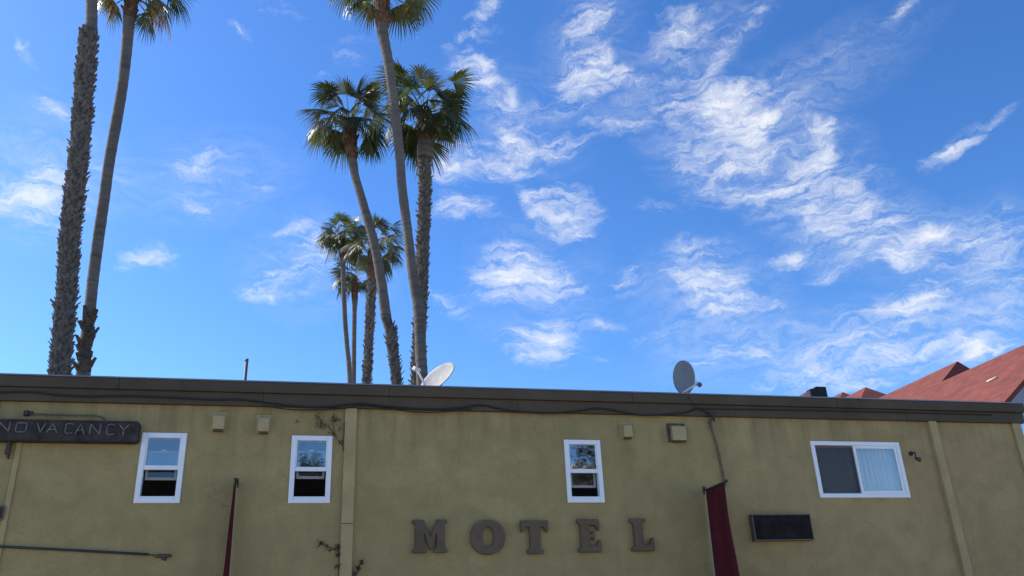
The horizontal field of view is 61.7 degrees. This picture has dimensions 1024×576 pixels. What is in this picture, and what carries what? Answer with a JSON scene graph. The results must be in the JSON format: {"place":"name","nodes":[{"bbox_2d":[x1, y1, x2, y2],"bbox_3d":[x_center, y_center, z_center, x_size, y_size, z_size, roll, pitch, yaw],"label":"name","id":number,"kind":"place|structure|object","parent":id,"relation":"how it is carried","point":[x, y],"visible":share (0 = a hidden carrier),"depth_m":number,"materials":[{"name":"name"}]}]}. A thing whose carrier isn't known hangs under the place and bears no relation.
{"place":"outdoors","nodes":[
{"label":"outdoors","id":0,"kind":"place"},
{"bbox_2d":[0,0,1023,396],"label":"sky","id":1,"kind":"structure","parent":0,"point":[765,197],"materials":[{"name":"blue"}]},
{"bbox_2d":[800,386,827,396],"bbox_3d":[7.678,3.433,21.486,0.483,1.850,0.530,3,-24,-13],"label":"chimney","id":2,"kind":"object","parent":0,"point":[816,391],"visible":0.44,"depth_m":21.57,"materials":[{"name":"brick"}]},
{"bbox_2d":[834,345,1023,433],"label":"red roof house","id":3,"kind":"structure","parent":0,"point":[1000,378],"depth_m":27.41,"materials":[{"name":"red tile"}]},
{"label":"ground","id":4,"kind":"structure","parent":0,"visible":0},
{"bbox_2d":[46,0,99,374],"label":"fan palm","id":5,"kind":"object","parent":4,"relation":"on","point":[65,306],"visible":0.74,"depth_m":21.61,"materials":[{"name":"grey plant"}]},
{"bbox_2d":[72,0,193,375],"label":"fan palm","id":6,"kind":"object","parent":4,"relation":"on","point":[84,364],"visible":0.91,"depth_m":24.85,"materials":[{"name":"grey plant"}]},
{"bbox_2d":[315,211,367,382],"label":"fan palm","id":7,"kind":"object","parent":4,"relation":"on","point":[328,240],"visible":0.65,"depth_m":50.84,"materials":[{"name":"green plant"}]},
{"bbox_2d":[294,73,404,384],"bbox_3d":[-4.376,1.995,22.182,3.318,17.819,2.890,-14,-26,25],"label":"fan palm","id":8,"kind":"object","parent":4,"relation":"on","point":[337,142],"visible":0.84,"depth_m":24.60,"materials":[{"name":"green plant"}]},
{"bbox_2d":[327,256,377,382],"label":"fan palm","id":9,"kind":"object","parent":4,"relation":"on","point":[354,286],"visible":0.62,"depth_m":53.18,"materials":[{"name":"green plant"}]},
{"bbox_2d":[340,213,404,383],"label":"fan palm","id":10,"kind":"object","parent":4,"relation":"on","point":[366,261],"visible":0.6,"depth_m":45.39,"materials":[{"name":"green plant"}]},
{"bbox_2d":[327,0,442,384],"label":"fan palm","id":11,"kind":"object","parent":4,"relation":"on","point":[406,13],"visible":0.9,"depth_m":23.89,"materials":[{"name":"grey plant"}]},
{"bbox_2d":[371,57,480,384],"bbox_3d":[-2.427,1.799,23.795,3.497,19.309,3.781,3,-24,-13],"label":"fan palm","id":12,"kind":"object","parent":4,"relation":"on","point":[422,137],"visible":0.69,"depth_m":26.42,"materials":[{"name":"green plant"}]},
{"bbox_2d":[0,373,1023,575],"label":"motel building","id":13,"kind":"structure","parent":4,"relation":"on","point":[868,493],"depth_m":14.30,"materials":[{"name":"beige paint"}]},
{"bbox_2d":[0,506,5,519],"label":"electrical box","id":14,"kind":"object","parent":13,"relation":"attached to","point":[2,510],"visible":1,"depth_m":12.36,"materials":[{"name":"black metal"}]},
{"bbox_2d":[23,410,104,420],"bbox_3d":[-6.820,1.953,13.095,1.155,0.133,0.076,3,-24,-13],"label":"conduit","id":15,"kind":"object","parent":13,"relation":"attached to","point":[27,413],"visible":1,"depth_m":13.04,"materials":[{"name":"metal"}]},
{"bbox_2d":[0,419,140,458],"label":"neon sign","id":16,"kind":"object","parent":13,"relation":"attached to","point":[64,431],"visible":1,"depth_m":12.89,"materials":[{"name":"black metal"}]},
{"bbox_2d":[0,545,170,560],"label":"metal rod","id":17,"kind":"object","parent":13,"relation":"attached to","point":[163,556],"visible":1,"depth_m":12.42,"materials":[{"name":"metal"}]},
{"bbox_2d":[133,432,186,502],"bbox_3d":[-5.390,2.771,13.185,0.655,1.075,0.140,3,-24,-13],"label":"window","id":18,"kind":"structure","parent":13,"relation":"in","point":[180,458],"depth_m":13.15,"materials":[{"name":"white plastic"}]},
{"bbox_2d":[210,412,226,431],"bbox_3d":[-4.639,2.111,13.555,0.237,0.324,0.122,3,-24,-13],"label":"vent hood","id":19,"kind":"object","parent":13,"relation":"attached to","point":[218,421],"visible":1,"depth_m":13.52,"materials":[{"name":"beige metal"}]},
{"bbox_2d":[223,477,238,575],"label":"banner","id":20,"kind":"object","parent":13,"relation":"attached to","point":[227,566],"visible":1,"depth_m":12.85,"materials":[{"name":"fabric"}]},
{"bbox_2d":[243,358,248,379],"bbox_3d":[-5.115,2.009,16.357,0.072,1.382,0.072,3,-24,-13],"label":"vent pipe","id":21,"kind":"object","parent":13,"relation":"on","point":[246,368],"visible":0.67,"depth_m":16.53,"materials":[{"name":"grey metal"}]},
{"bbox_2d":[255,415,270,433],"bbox_3d":[-3.974,2.171,13.697,0.228,0.324,0.122,3,-24,-13],"label":"vent hood","id":22,"kind":"object","parent":13,"relation":"attached to","point":[263,424],"visible":1,"depth_m":13.66,"materials":[{"name":"beige metal"}]},
{"bbox_2d":[288,435,332,502],"bbox_3d":[-3.212,2.899,13.682,0.640,1.070,0.140,3,-24,-13],"label":"window","id":23,"kind":"structure","parent":13,"relation":"in","point":[327,461],"depth_m":13.66,"materials":[{"name":"white plastic"}]},
{"bbox_2d":[296,413,343,450],"bbox_3d":[-3.099,2.335,13.860,0.868,0.652,0.113,3,-24,-13],"label":"dry vine","id":24,"kind":"object","parent":13,"relation":"attached to","point":[333,418],"visible":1,"depth_m":13.93,"materials":[{"name":"brown plant"}]},
{"bbox_2d":[317,540,341,575],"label":"dry vine","id":25,"kind":"object","parent":13,"relation":"attached to","point":[336,548],"visible":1,"depth_m":13.19,"materials":[{"name":"plant"}]},
{"bbox_2d":[0,391,714,421],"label":"cable","id":26,"kind":"object","parent":13,"relation":"attached to","point":[352,404],"visible":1,"depth_m":14.11,"materials":[{"name":"black rubber"}]},
{"bbox_2d":[352,559,363,575],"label":"dry vine","id":27,"kind":"object","parent":13,"relation":"attached to","point":[358,567],"visible":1,"depth_m":13.16,"materials":[{"name":"plant"}]},
{"bbox_2d":[264,405,471,412],"bbox_3d":[-2.331,1.991,14.157,3.402,0.116,0.019,3,-24,-13],"label":"cable","id":28,"kind":"object","parent":13,"relation":"attached to","point":[364,405],"visible":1,"depth_m":14.14,"materials":[{"name":"black rubber"}]},
{"bbox_2d":[412,520,446,552],"bbox_3d":[-1.310,3.939,13.604,0.553,0.503,0.100,3,-24,-13],"label":"sign letter","id":29,"kind":"object","parent":13,"relation":"attached to","point":[421,531],"visible":1,"depth_m":13.56,"materials":[{"name":"brown paint"}]},
{"bbox_2d":[412,362,454,385],"bbox_3d":[-1.473,1.798,15.814,0.823,1.037,0.764,3,-24,-13],"label":"satellite dish","id":30,"kind":"object","parent":13,"relation":"on","point":[440,375],"visible":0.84,"depth_m":16.05,"materials":[{"name":"white plastic"}]},
{"bbox_2d":[470,520,504,554],"bbox_3d":[-0.395,4.013,13.804,0.563,0.541,0.100,3,-24,-13],"label":"sign letter","id":31,"kind":"object","parent":13,"relation":"attached to","point":[476,540],"visible":1,"depth_m":13.76,"materials":[{"name":"brown paint"}]},
{"bbox_2d":[520,520,547,553],"bbox_3d":[0.363,4.062,13.975,0.463,0.522,0.100,3,-24,-13],"label":"sign letter","id":32,"kind":"object","parent":13,"relation":"attached to","point":[534,526],"visible":1,"depth_m":13.95,"materials":[{"name":"brown paint"}]},
{"bbox_2d":[564,440,604,502],"bbox_3d":[1.218,3.145,14.698,0.655,1.070,0.140,3,-24,-13],"label":"window","id":33,"kind":"structure","parent":13,"relation":"in","point":[600,498],"depth_m":14.65,"materials":[{"name":"white plastic"}]},
{"bbox_2d":[576,519,601,552],"bbox_3d":[1.266,4.101,14.187,0.394,0.524,0.100,3,-24,-13],"label":"sign letter","id":34,"kind":"object","parent":13,"relation":"attached to","point":[585,537],"visible":1,"depth_m":14.14,"materials":[{"name":"brown paint"}]},
{"bbox_2d":[619,422,632,439],"bbox_3d":[2.016,2.502,15.072,0.210,0.315,0.122,3,-24,-13],"label":"vent hood","id":35,"kind":"object","parent":13,"relation":"attached to","point":[626,431],"visible":1,"depth_m":15.03,"materials":[{"name":"beige metal"}]},
{"bbox_2d":[628,518,654,550],"bbox_3d":[2.171,4.145,14.398,0.399,0.526,0.100,3,-24,-13],"label":"sign letter","id":36,"kind":"object","parent":13,"relation":"attached to","point":[638,535],"visible":1,"depth_m":14.33,"materials":[{"name":"brown paint"}]},
{"bbox_2d":[666,423,686,442],"bbox_3d":[2.948,2.575,15.276,0.347,0.359,0.122,3,-24,-13],"label":"vent hood","id":37,"kind":"object","parent":13,"relation":"attached to","point":[676,432],"visible":1,"depth_m":15.23,"materials":[{"name":"beige metal"}]},
{"bbox_2d":[673,360,701,392],"bbox_3d":[3.463,2.018,17.005,0.542,1.186,0.657,-4,-24,3],"label":"satellite dish","id":38,"kind":"object","parent":13,"relation":"on","point":[684,377],"visible":0.96,"depth_m":17.14,"materials":[{"name":"white plastic"}]},
{"bbox_2d":[708,419,726,485],"bbox_3d":[3.663,2.929,15.332,0.192,1.201,0.054,3,-24,-13],"label":"cable bundle","id":39,"kind":"object","parent":13,"relation":"attached to","point":[715,439],"visible":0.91,"depth_m":15.35,"materials":[{"name":"black rubber"}]},
{"bbox_2d":[703,479,739,575],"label":"banner","id":40,"kind":"object","parent":13,"relation":"attached to","point":[724,559],"visible":1,"depth_m":14.37,"materials":[{"name":"fabric"}]},
{"bbox_2d":[748,514,814,541],"bbox_3d":[4.712,4.191,14.999,1.133,0.447,0.129,3,-24,-13],"label":"blank sign","id":41,"kind":"object","parent":13,"relation":"attached to","point":[779,527],"visible":1,"depth_m":14.94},
{"bbox_2d":[700,408,991,414],"bbox_3d":[6.387,2.343,16.216,6.350,0.047,0.019,3,-24,-13],"label":"cable","id":42,"kind":"object","parent":13,"relation":"attached to","point":[843,411],"visible":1,"depth_m":16.18,"materials":[{"name":"black rubber"}]},
{"bbox_2d":[810,441,910,497],"bbox_3d":[6.420,3.395,15.970,1.875,1.045,0.249,3,-24,-13],"label":"window","id":43,"kind":"structure","parent":13,"relation":"in","point":[843,469],"depth_m":16.01,"materials":[{"name":"white plastic"}]},
{"bbox_2d":[909,451,921,461],"bbox_3d":[7.595,3.173,16.138,0.090,0.231,0.226,6,-25,-18],"label":"floodlight","id":44,"kind":"object","parent":13,"relation":"attached to","point":[918,459],"visible":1,"depth_m":16.10,"materials":[{"name":"metal"}]}
]}

